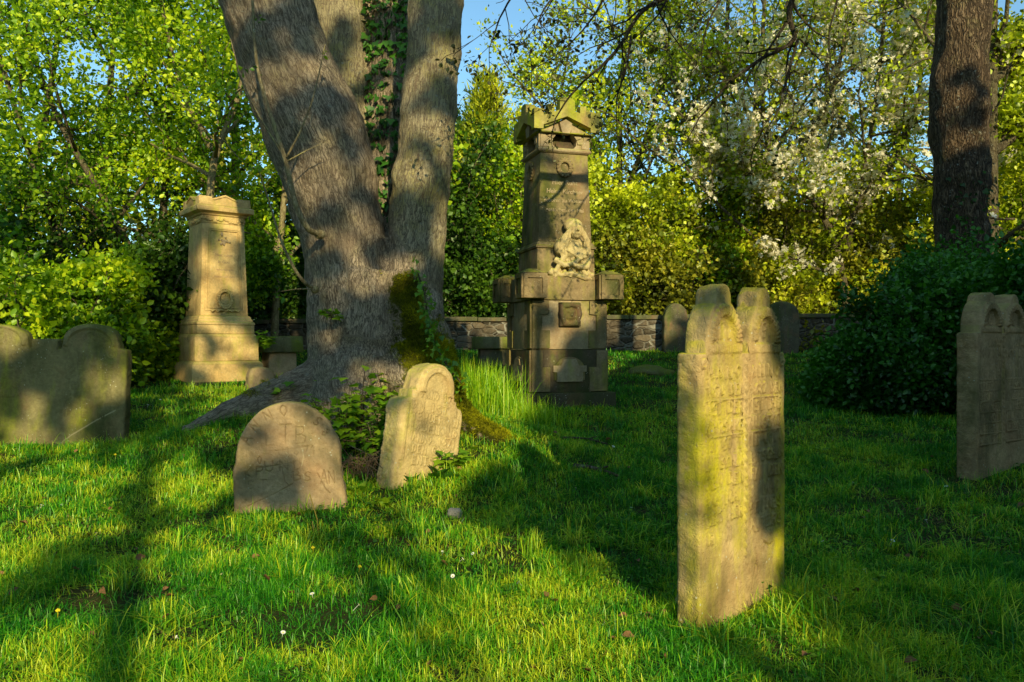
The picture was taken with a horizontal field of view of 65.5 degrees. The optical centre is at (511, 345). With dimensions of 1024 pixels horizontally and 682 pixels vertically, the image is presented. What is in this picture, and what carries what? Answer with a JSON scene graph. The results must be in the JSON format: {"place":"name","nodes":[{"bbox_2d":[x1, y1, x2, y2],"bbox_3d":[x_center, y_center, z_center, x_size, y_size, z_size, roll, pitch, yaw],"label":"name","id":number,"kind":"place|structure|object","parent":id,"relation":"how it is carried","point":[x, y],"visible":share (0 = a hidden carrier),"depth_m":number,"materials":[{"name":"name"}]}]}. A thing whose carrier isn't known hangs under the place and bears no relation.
{"place":"outdoors","nodes":[
{"label":"outdoors","id":0,"kind":"place"},
{"bbox_2d":[0,346,1023,681],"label":"ground","id":1,"kind":"structure","parent":0,"point":[92,598],"depth_m":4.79,"materials":[{"name":"plant"}]},
{"bbox_2d":[0,182,49,323],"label":"shrub","id":2,"kind":"object","parent":1,"relation":"on","point":[4,232],"visible":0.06,"depth_m":10.94,"materials":[{"name":"green plant"}]},
{"bbox_2d":[0,0,126,248],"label":"deciduous tree","id":3,"kind":"object","parent":1,"relation":"on","point":[77,188],"visible":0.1,"depth_m":15.62,"materials":[{"name":"green plant"}]},
{"bbox_2d":[0,324,131,445],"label":"gravestone","id":4,"kind":"object","parent":1,"relation":"on","point":[74,384],"visible":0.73,"depth_m":7.63,"materials":[{"name":"stone"}]},
{"bbox_2d":[0,230,133,343],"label":"shrub","id":5,"kind":"object","parent":1,"relation":"on","point":[31,298],"visible":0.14,"depth_m":10.28,"materials":[{"name":"green plant"}]},
{"bbox_2d":[0,137,133,286],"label":"shrub","id":6,"kind":"object","parent":1,"relation":"on","point":[53,239],"visible":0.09,"depth_m":13.15,"materials":[{"name":"green plant"}]},
{"bbox_2d":[0,217,165,385],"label":"shrub","id":7,"kind":"object","parent":1,"relation":"on","point":[121,282],"visible":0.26,"depth_m":11.13,"materials":[{"name":"green plant"}]},
{"bbox_2d":[0,0,176,263],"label":"deciduous tree","id":8,"kind":"object","parent":1,"relation":"on","point":[18,125],"visible":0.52,"depth_m":12.89,"materials":[{"name":"green plant"}]},
{"bbox_2d":[0,0,181,233],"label":"deciduous tree","id":9,"kind":"object","parent":1,"relation":"on","point":[48,111],"visible":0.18,"depth_m":15.68,"materials":[{"name":"green plant"}]},
{"bbox_2d":[0,420,212,456],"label":"grass tuft","id":10,"kind":"object","parent":1,"relation":"on","point":[87,443],"visible":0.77,"depth_m":7.33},
{"bbox_2d":[0,0,213,249],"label":"deciduous tree","id":11,"kind":"object","parent":1,"relation":"on","point":[109,81],"visible":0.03,"depth_m":18.34,"materials":[{"name":"green plant"}]},
{"bbox_2d":[0,0,222,257],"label":"deciduous tree","id":12,"kind":"object","parent":1,"relation":"on","point":[101,192],"visible":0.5,"depth_m":12.97,"materials":[{"name":"green plant"}]},
{"bbox_2d":[28,175,197,369],"bbox_3d":[-6.326,-1.111,13.301,3.632,3.797,2.799,0,0,34],"label":"shrub","id":13,"kind":"object","parent":1,"relation":"on","point":[173,269],"visible":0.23,"depth_m":12.97,"materials":[{"name":"green plant"}]},
{"bbox_2d":[84,232,185,315],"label":"shrub","id":14,"kind":"object","parent":1,"relation":"on","point":[171,253],"visible":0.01,"depth_m":13.17,"materials":[{"name":"green plant"}]},
{"bbox_2d":[2,0,287,255],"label":"deciduous tree","id":15,"kind":"object","parent":1,"relation":"on","point":[163,207],"visible":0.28,"depth_m":14.87,"materials":[{"name":"green plant"}]},
{"bbox_2d":[54,605,239,679],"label":"grass tuft","id":16,"kind":"object","parent":1,"relation":"on","point":[139,644],"visible":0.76,"depth_m":3.28,"materials":[{"name":"plant"}]},
{"bbox_2d":[133,299,180,382],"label":"shrub","id":17,"kind":"object","parent":1,"relation":"on","point":[166,359],"visible":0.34,"depth_m":12.39,"materials":[{"name":"green plant"}]},
{"bbox_2d":[70,0,298,251],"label":"deciduous tree","id":18,"kind":"object","parent":1,"relation":"on","point":[143,41],"visible":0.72,"depth_m":13.64,"materials":[{"name":"green plant"}]},
{"bbox_2d":[135,380,255,394],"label":"grass tuft","id":19,"kind":"object","parent":1,"relation":"on","point":[211,388],"visible":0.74,"depth_m":11.22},
{"bbox_2d":[131,182,268,320],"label":"shrub","id":20,"kind":"object","parent":1,"relation":"on","point":[174,224],"visible":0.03,"depth_m":15.23,"materials":[{"name":"green plant"}]},
{"bbox_2d":[112,0,302,335],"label":"deciduous tree","id":21,"kind":"object","parent":1,"relation":"on","point":[265,267],"visible":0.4,"depth_m":15.27,"materials":[{"name":"green plant"}]},
{"bbox_2d":[146,0,273,231],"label":"deciduous tree","id":22,"kind":"object","parent":1,"relation":"on","point":[214,124],"visible":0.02,"depth_m":18.28,"materials":[{"name":"green plant"}]},
{"bbox_2d":[173,195,262,384],"bbox_3d":[-4.702,-0.669,12.674,1.220,3.324,1.220,0,0,-39],"label":"pedestal monument","id":23,"kind":"object","parent":1,"relation":"on","point":[217,340],"visible":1,"depth_m":12.35,"materials":[{"name":"beige stone"}]},
{"bbox_2d":[245,367,274,389],"bbox_3d":[-3.647,0.639,11.514,0.394,0.652,0.210,6,-9,-32],"label":"gravestone","id":24,"kind":"object","parent":1,"relation":"on","point":[254,375],"visible":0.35,"depth_m":11.43,"materials":[{"name":"stone"}]},
{"bbox_2d":[254,330,276,348],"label":"seedling","id":25,"kind":"object","parent":1,"relation":"on","point":[267,342],"visible":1,"depth_m":12.52,"materials":[{"name":"green plant"}]},
{"bbox_2d":[247,243,306,319],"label":"shrub","id":26,"kind":"object","parent":1,"relation":"on","point":[287,307],"visible":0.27,"depth_m":18.21,"materials":[{"name":"green plant"}]},
{"bbox_2d":[252,169,305,319],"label":"shrub","id":27,"kind":"object","parent":1,"relation":"on","point":[292,234],"visible":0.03,"depth_m":19.60,"materials":[{"name":"green plant"}]},
{"bbox_2d":[258,336,302,375],"bbox_3d":[-3.862,0.266,13.200,0.659,0.830,0.499,0,0,-36],"label":"tomb","id":28,"kind":"object","parent":1,"relation":"on","point":[279,357],"visible":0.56,"depth_m":13.04,"materials":[{"name":"stone"}]},
{"bbox_2d":[271,379,296,400],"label":"seedling","id":29,"kind":"object","parent":1,"relation":"on","point":[277,389],"visible":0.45,"depth_m":7.40,"materials":[{"name":"green plant"}]},
{"bbox_2d":[233,401,347,512],"bbox_3d":[-1.538,0.913,5.523,0.765,1.055,0.116,-3,-7,-8],"label":"gravestone","id":30,"kind":"object","parent":1,"relation":"on","point":[287,452],"visible":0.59,"depth_m":5.49,"materials":[{"name":"stone"}]},
{"bbox_2d":[223,499,365,514],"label":"grass tuft","id":31,"kind":"object","parent":1,"relation":"on","point":[323,505],"visible":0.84,"depth_m":5.41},
{"bbox_2d":[300,393,332,414],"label":"seedling","id":32,"kind":"object","parent":1,"relation":"on","point":[320,410],"visible":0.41,"depth_m":7.04,"materials":[{"name":"green plant"}]},
{"bbox_2d":[324,392,361,450],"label":"seedling","id":33,"kind":"object","parent":1,"relation":"on","point":[341,431],"visible":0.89,"depth_m":6.62,"materials":[{"name":"green plant"}]},
{"bbox_2d":[182,0,523,444],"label":"sycamore tree","id":34,"kind":"object","parent":1,"relation":"on","point":[302,66],"visible":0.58,"depth_m":7.51,"materials":[{"name":"grey plant"}]},
{"bbox_2d":[316,308,343,321],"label":"seedling","id":35,"kind":"object","parent":34,"relation":"attached to","point":[330,314],"visible":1,"depth_m":7.25,"materials":[{"name":"green plant"}]},
{"bbox_2d":[360,0,407,221],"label":"ivy","id":36,"kind":"object","parent":34,"relation":"attached to","point":[388,44],"visible":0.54,"depth_m":8.89,"materials":[{"name":"green plant"}]},
{"bbox_2d":[407,257,469,401],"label":"ivy","id":37,"kind":"object","parent":34,"relation":"attached to","point":[430,332],"visible":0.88,"depth_m":7.05,"materials":[{"name":"green plant"}]},
{"bbox_2d":[329,365,380,441],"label":"seedling","id":38,"kind":"object","parent":1,"relation":"on","point":[369,389],"visible":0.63,"depth_m":6.79,"materials":[{"name":"green plant"}]},
{"bbox_2d":[346,482,367,491],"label":"dock weed","id":39,"kind":"object","parent":1,"relation":"on","point":[363,485],"visible":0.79,"depth_m":5.83,"materials":[{"name":"green plant"}]},
{"bbox_2d":[352,419,383,461],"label":"seedling","id":40,"kind":"object","parent":1,"relation":"on","point":[374,437],"visible":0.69,"depth_m":6.43,"materials":[{"name":"green plant"}]},
{"bbox_2d":[365,496,393,506],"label":"dock weed","id":41,"kind":"object","parent":1,"relation":"on","point":[387,501],"visible":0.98,"depth_m":5.55,"materials":[{"name":"green plant"}]},
{"bbox_2d":[294,215,467,312],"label":"shrub","id":42,"kind":"object","parent":1,"relation":"on","point":[302,266],"visible":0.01,"depth_m":19.57,"materials":[{"name":"green plant"}]},
{"bbox_2d":[365,389,397,446],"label":"seedling","id":43,"kind":"object","parent":1,"relation":"on","point":[374,416],"visible":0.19,"depth_m":6.60,"materials":[{"name":"green plant"}]},
{"bbox_2d":[368,373,399,418],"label":"seedling","id":44,"kind":"object","parent":1,"relation":"on","point":[383,396],"visible":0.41,"depth_m":7.15,"materials":[{"name":"green plant"}]},
{"bbox_2d":[342,448,430,479],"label":"dead bramble","id":45,"kind":"object","parent":1,"relation":"on","point":[349,462],"visible":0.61,"depth_m":6.19,"materials":[{"name":"plant"}]},
{"bbox_2d":[356,550,416,580],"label":"grass tuft","id":46,"kind":"object","parent":1,"relation":"on","point":[391,566],"visible":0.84,"depth_m":4.30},
{"bbox_2d":[376,363,461,489],"bbox_3d":[-0.697,0.740,6.262,0.212,1.210,0.706,-3,-14,40],"label":"gravestone","id":47,"kind":"object","parent":1,"relation":"on","point":[423,420],"visible":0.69,"depth_m":6.15,"materials":[{"name":"beige stone"}]},
{"bbox_2d":[428,464,458,478],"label":"dock weed","id":48,"kind":"object","parent":1,"relation":"on","point":[436,473],"visible":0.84,"depth_m":6.08,"materials":[{"name":"green plant"}]},
{"bbox_2d":[447,508,462,517],"bbox_3d":[-0.387,1.140,5.387,0.105,0.080,0.098,0,0,0],"label":"rock","id":49,"kind":"object","parent":1,"relation":"on","point":[454,512],"visible":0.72,"depth_m":5.36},
{"bbox_2d":[433,446,478,470],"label":"seedling","id":50,"kind":"object","parent":1,"relation":"on","point":[462,456],"visible":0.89,"depth_m":6.22,"materials":[{"name":"green plant"}]},
{"bbox_2d":[448,119,469,205],"bbox_3d":[-3.833,-6.207,19.406,6.381,12.666,7.736,0,0,0],"label":"deciduous tree","id":51,"kind":"object","parent":1,"relation":"on","point":[463,147],"visible":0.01,"depth_m":16.60,"materials":[{"name":"green plant"}]},
{"bbox_2d":[0,111,922,258],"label":"distant wood","id":52,"kind":"object","parent":1,"relation":"on","point":[131,220],"visible":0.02,"depth_m":28.78,"materials":[{"name":"green plant"}]},
{"bbox_2d":[419,457,507,480],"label":"grass tuft","id":53,"kind":"object","parent":1,"relation":"on","point":[469,466],"visible":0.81,"depth_m":6.16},
{"bbox_2d":[442,88,522,316],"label":"shrub","id":54,"kind":"object","parent":1,"relation":"on","point":[454,229],"visible":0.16,"depth_m":19.20,"materials":[{"name":"green plant"}]},
{"bbox_2d":[443,196,521,318],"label":"shrub","id":55,"kind":"object","parent":1,"relation":"on","point":[466,277],"visible":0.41,"depth_m":18.39,"materials":[{"name":"green plant"}]},
{"bbox_2d":[451,61,522,230],"bbox_3d":[-0.412,-3.837,22.047,3.687,8.046,3.986,0,0,-40],"label":"conifer","id":56,"kind":"object","parent":1,"relation":"on","point":[481,95],"visible":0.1,"depth_m":21.70,"materials":[{"name":"green plant"}]},
{"bbox_2d":[472,337,508,366],"bbox_3d":[-0.340,0.205,14.600,0.749,0.720,0.498,0,0,-10],"label":"tomb","id":57,"kind":"object","parent":1,"relation":"on","point":[490,349],"visible":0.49,"depth_m":14.39,"materials":[{"name":"stone"}]},
{"bbox_2d":[458,355,547,419],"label":"grass tuft","id":58,"kind":"object","parent":1,"relation":"on","point":[483,386],"visible":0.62,"depth_m":8.30,"materials":[{"name":"plant"}]},
{"bbox_2d":[0,417,1023,681],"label":"dry thatch","id":59,"kind":"object","parent":1,"relation":"on","point":[618,581],"visible":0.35,"depth_m":4.83,"materials":[{"name":"brown plant"}]},
{"bbox_2d":[508,104,537,220],"bbox_3d":[0.459,-3.551,24.004,3.123,7.515,3.372,0,0,43],"label":"conifer","id":60,"kind":"object","parent":1,"relation":"on","point":[515,119],"depth_m":23.75,"materials":[{"name":"green plant"}]},
{"bbox_2d":[501,522,549,563],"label":"grass tuft","id":61,"kind":"object","parent":1,"relation":"on","point":[530,552],"visible":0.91,"depth_m":4.56,"materials":[{"name":"plant"}]},
{"bbox_2d":[450,80,618,274],"bbox_3d":[0.510,-3.351,20.947,5.647,7.148,4.948,0,0,23],"label":"shrub","id":62,"kind":"object","parent":1,"relation":"on","point":[518,203],"visible":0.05,"depth_m":19.87,"materials":[{"name":"green plant"}]},
{"bbox_2d":[466,385,605,434],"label":"grass tuft","id":63,"kind":"object","parent":1,"relation":"on","point":[529,412],"visible":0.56,"depth_m":8.18,"materials":[{"name":"plant"}]},
{"bbox_2d":[492,97,623,407],"bbox_3d":[0.567,-1.004,10.374,1.344,4.182,1.344,0,0,-17],"label":"tower monument","id":64,"kind":"object","parent":1,"relation":"on","point":[556,291],"visible":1,"depth_m":9.97,"materials":[{"name":"stone"}]},
{"bbox_2d":[253,313,871,350],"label":"churchyard wall","id":65,"kind":"structure","parent":1,"relation":"on","point":[636,332],"depth_m":17.38,"materials":[{"name":"stone"}]},
{"bbox_2d":[497,0,639,192],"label":"deciduous tree","id":66,"kind":"object","parent":1,"relation":"on","point":[560,47],"visible":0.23,"depth_m":24.56,"materials":[{"name":"green plant"}]},
{"bbox_2d":[562,436,607,444],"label":"fallen branch","id":67,"kind":"object","parent":1,"relation":"on","point":[567,437],"visible":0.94,"depth_m":7.38,"materials":[{"name":"wood"}]},
{"bbox_2d":[573,463,617,476],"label":"fallen branch","id":68,"kind":"object","parent":1,"relation":"on","point":[588,467],"visible":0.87,"depth_m":6.34,"materials":[{"name":"wood"}]},
{"bbox_2d":[461,0,751,220],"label":"deciduous tree","id":69,"kind":"object","parent":1,"relation":"on","point":[637,162],"visible":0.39,"depth_m":21.36,"materials":[{"name":"green plant"}]},
{"bbox_2d":[516,51,730,314],"bbox_3d":[2.108,-3.465,19.302,5.361,7.374,4.865,0,0,38],"label":"shrub","id":70,"kind":"object","parent":1,"relation":"on","point":[596,178],"visible":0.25,"depth_m":18.64,"materials":[{"name":"green plant"}]},
{"bbox_2d":[627,364,674,375],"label":"mossy slab","id":71,"kind":"structure","parent":1,"relation":"on","point":[650,370],"depth_m":13.16,"materials":[{"name":"stone"}]},
{"bbox_2d":[435,0,882,181],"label":"overhanging tree","id":72,"kind":"object","parent":1,"relation":"on","point":[730,81],"visible":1,"depth_m":6.81,"materials":[{"name":"green plant"}]},
{"bbox_2d":[591,163,741,314],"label":"shrub","id":73,"kind":"object","parent":1,"relation":"on","point":[660,274],"visible":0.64,"depth_m":18.21,"materials":[{"name":"green plant"}]},
{"bbox_2d":[662,303,687,351],"bbox_3d":[3.504,-0.214,17.092,0.580,1.373,0.146,0,0,-14],"label":"gravestone","id":74,"kind":"object","parent":1,"relation":"on","point":[674,321],"visible":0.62,"depth_m":17.03,"materials":[{"name":"stone"}]},
{"bbox_2d":[618,586,735,623],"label":"grass tuft","id":75,"kind":"object","parent":1,"relation":"on","point":[672,605],"visible":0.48,"depth_m":3.78,"materials":[{"name":"plant"}]},
{"bbox_2d":[575,0,817,213],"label":"deciduous tree","id":76,"kind":"object","parent":1,"relation":"on","point":[639,132],"visible":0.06,"depth_m":25.95,"materials":[{"name":"green plant"}]},
{"bbox_2d":[546,0,878,244],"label":"deciduous tree","id":77,"kind":"object","parent":1,"relation":"on","point":[681,53],"visible":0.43,"depth_m":19.55,"materials":[{"name":"green plant"}]},
{"bbox_2d":[625,99,808,303],"bbox_3d":[4.750,-2.970,20.154,5.141,6.369,4.778,0,0,-17],"label":"shrub","id":78,"kind":"object","parent":1,"relation":"on","point":[727,245],"visible":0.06,"depth_m":18.83,"materials":[{"name":"green plant"}]},
{"bbox_2d":[677,284,785,635],"bbox_3d":[1.097,0.658,3.892,0.816,1.908,0.154,0,0,-44],"label":"gravestone","id":79,"kind":"object","parent":1,"relation":"on","point":[731,360],"visible":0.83,"depth_m":3.75,"materials":[{"name":"stone"}]},
{"bbox_2d":[617,0,860,227],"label":"deciduous tree","id":80,"kind":"object","parent":1,"relation":"on","point":[740,11],"visible":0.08,"depth_m":24.92,"materials":[{"name":"green plant"}]},
{"bbox_2d":[687,143,830,350],"bbox_3d":[5.685,-2.268,19.023,3.609,5.105,5.135,0,0,0],"label":"shrub","id":81,"kind":"object","parent":1,"relation":"on","point":[753,278],"visible":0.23,"depth_m":18.21,"materials":[{"name":"green plant"}]},
{"bbox_2d":[619,0,928,253],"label":"cherry tree","id":82,"kind":"object","parent":1,"relation":"on","point":[708,119],"visible":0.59,"depth_m":18.48,"materials":[{"name":"white plant"}]},
{"bbox_2d":[770,301,799,353],"bbox_3d":[5.657,-0.199,16.700,0.794,1.443,0.147,2,0,-14],"label":"gravestone","id":83,"kind":"object","parent":1,"relation":"on","point":[787,315],"visible":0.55,"depth_m":16.66,"materials":[{"name":"stone"}]},
{"bbox_2d":[709,141,895,318],"bbox_3d":[7.165,-2.362,19.698,4.840,5.239,5.084,0,0,0],"label":"shrub","id":84,"kind":"object","parent":1,"relation":"on","point":[823,276],"visible":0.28,"depth_m":18.13,"materials":[{"name":"green plant"}]},
{"bbox_2d":[792,354,822,404],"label":"bush","id":85,"kind":"object","parent":1,"relation":"on","point":[801,392],"visible":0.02,"depth_m":10.47,"materials":[{"name":"green plant"}]},
{"bbox_2d":[723,0,928,207],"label":"deciduous tree","id":86,"kind":"object","parent":1,"relation":"on","point":[796,122],"visible":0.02,"depth_m":23.48,"materials":[{"name":"green plant"}]},
{"bbox_2d":[742,568,933,658],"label":"grass tuft","id":87,"kind":"object","parent":1,"relation":"on","point":[812,620],"visible":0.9,"depth_m":3.66,"materials":[{"name":"plant"}]},
{"bbox_2d":[775,137,929,312],"bbox_3d":[8.432,-2.451,19.304,4.194,5.331,4.436,0,0,17],"label":"shrub","id":88,"kind":"object","parent":1,"relation":"on","point":[850,260],"visible":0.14,"depth_m":18.29,"materials":[{"name":"green plant"}]},
{"bbox_2d":[696,0,1021,312],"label":"cherry tree","id":89,"kind":"object","parent":1,"relation":"on","point":[827,202],"visible":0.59,"depth_m":17.86,"materials":[{"name":"white plant"}]},
{"bbox_2d":[789,0,932,203],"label":"deciduous tree","id":90,"kind":"object","parent":1,"relation":"on","point":[856,139],"visible":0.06,"depth_m":24.47,"materials":[{"name":"green plant"}]},
{"bbox_2d":[799,314,949,417],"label":"bush","id":91,"kind":"object","parent":1,"relation":"on","point":[842,372],"visible":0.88,"depth_m":9.51,"materials":[{"name":"green plant"}]},
{"bbox_2d":[820,242,995,417],"bbox_3d":[5.118,-0.189,9.906,2.292,2.244,2.147,0,0,0],"label":"bush","id":92,"kind":"object","parent":1,"relation":"on","point":[904,310],"visible":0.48,"depth_m":9.47,"materials":[{"name":"green plant"}]},
{"bbox_2d":[904,655,917,662],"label":"dead leaf","id":93,"kind":"object","parent":1,"relation":"on","point":[910,658],"visible":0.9,"depth_m":3.25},
{"bbox_2d":[806,574,1023,669],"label":"grass tuft","id":94,"kind":"object","parent":1,"relation":"on","point":[996,622],"visible":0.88,"depth_m":3.57,"materials":[{"name":"plant"}]},
{"bbox_2d":[819,108,1023,312],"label":"shrub","id":95,"kind":"object","parent":1,"relation":"on","point":[915,213],"visible":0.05,"depth_m":18.69,"materials":[{"name":"green plant"}]},
{"bbox_2d":[827,0,1023,253],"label":"deciduous tree","id":96,"kind":"object","parent":1,"relation":"on","point":[1007,43],"visible":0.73,"depth_m":15.42,"materials":[{"name":"green plant"}]},
{"bbox_2d":[867,214,1019,331],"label":"bush","id":97,"kind":"object","parent":1,"relation":"on","point":[906,261],"visible":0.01,"depth_m":11.32,"materials":[{"name":"green plant"}]},
{"bbox_2d":[873,0,1023,251],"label":"deciduous tree","id":98,"kind":"object","parent":1,"relation":"on","point":[923,225],"visible":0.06,"depth_m":16.95,"materials":[{"name":"green plant"}]},
{"bbox_2d":[882,91,1023,258],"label":"shrub","id":99,"kind":"object","parent":1,"relation":"on","point":[1009,223],"visible":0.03,"depth_m":17.52,"materials":[{"name":"green plant"}]},
{"bbox_2d":[927,0,994,259],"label":"brown tree","id":100,"kind":"object","parent":1,"relation":"on","point":[960,114],"visible":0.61,"depth_m":11.70,"materials":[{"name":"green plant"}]},
{"bbox_2d":[931,171,1007,258],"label":"ivy","id":101,"kind":"object","parent":100,"relation":"attached to","point":[986,191],"visible":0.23,"depth_m":11.61,"materials":[{"name":"green plant"}]},
{"bbox_2d":[902,231,1023,405],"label":"bush","id":102,"kind":"object","parent":1,"relation":"on","point":[1007,276],"visible":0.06,"depth_m":9.16,"materials":[{"name":"green plant"}]},
{"bbox_2d":[922,471,1023,493],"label":"grass tuft","id":103,"kind":"object","parent":1,"relation":"on","point":[974,487],"visible":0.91,"depth_m":6.01,"materials":[{"name":"plant"}]},
{"bbox_2d":[956,292,1023,480],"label":"gravestone","id":104,"kind":"object","parent":1,"relation":"on","point":[990,380],"visible":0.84,"depth_m":6.40,"materials":[{"name":"stone"}]},
{"bbox_2d":[960,241,1021,284],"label":"bush","id":105,"kind":"object","parent":1,"relation":"on","point":[989,260],"visible":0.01,"depth_m":10.64,"materials":[{"name":"green plant"}]},
{"bbox_2d":[998,168,1023,246],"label":"shrub","id":106,"kind":"object","parent":1,"relation":"on","point":[1013,215],"visible":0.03,"depth_m":18.30,"materials":[{"name":"green plant"}]},
{"bbox_2d":[0,0,1023,319],"label":"sky","id":107,"kind":"structure","parent":0,"point":[475,10],"materials":[{"name":"blue"}]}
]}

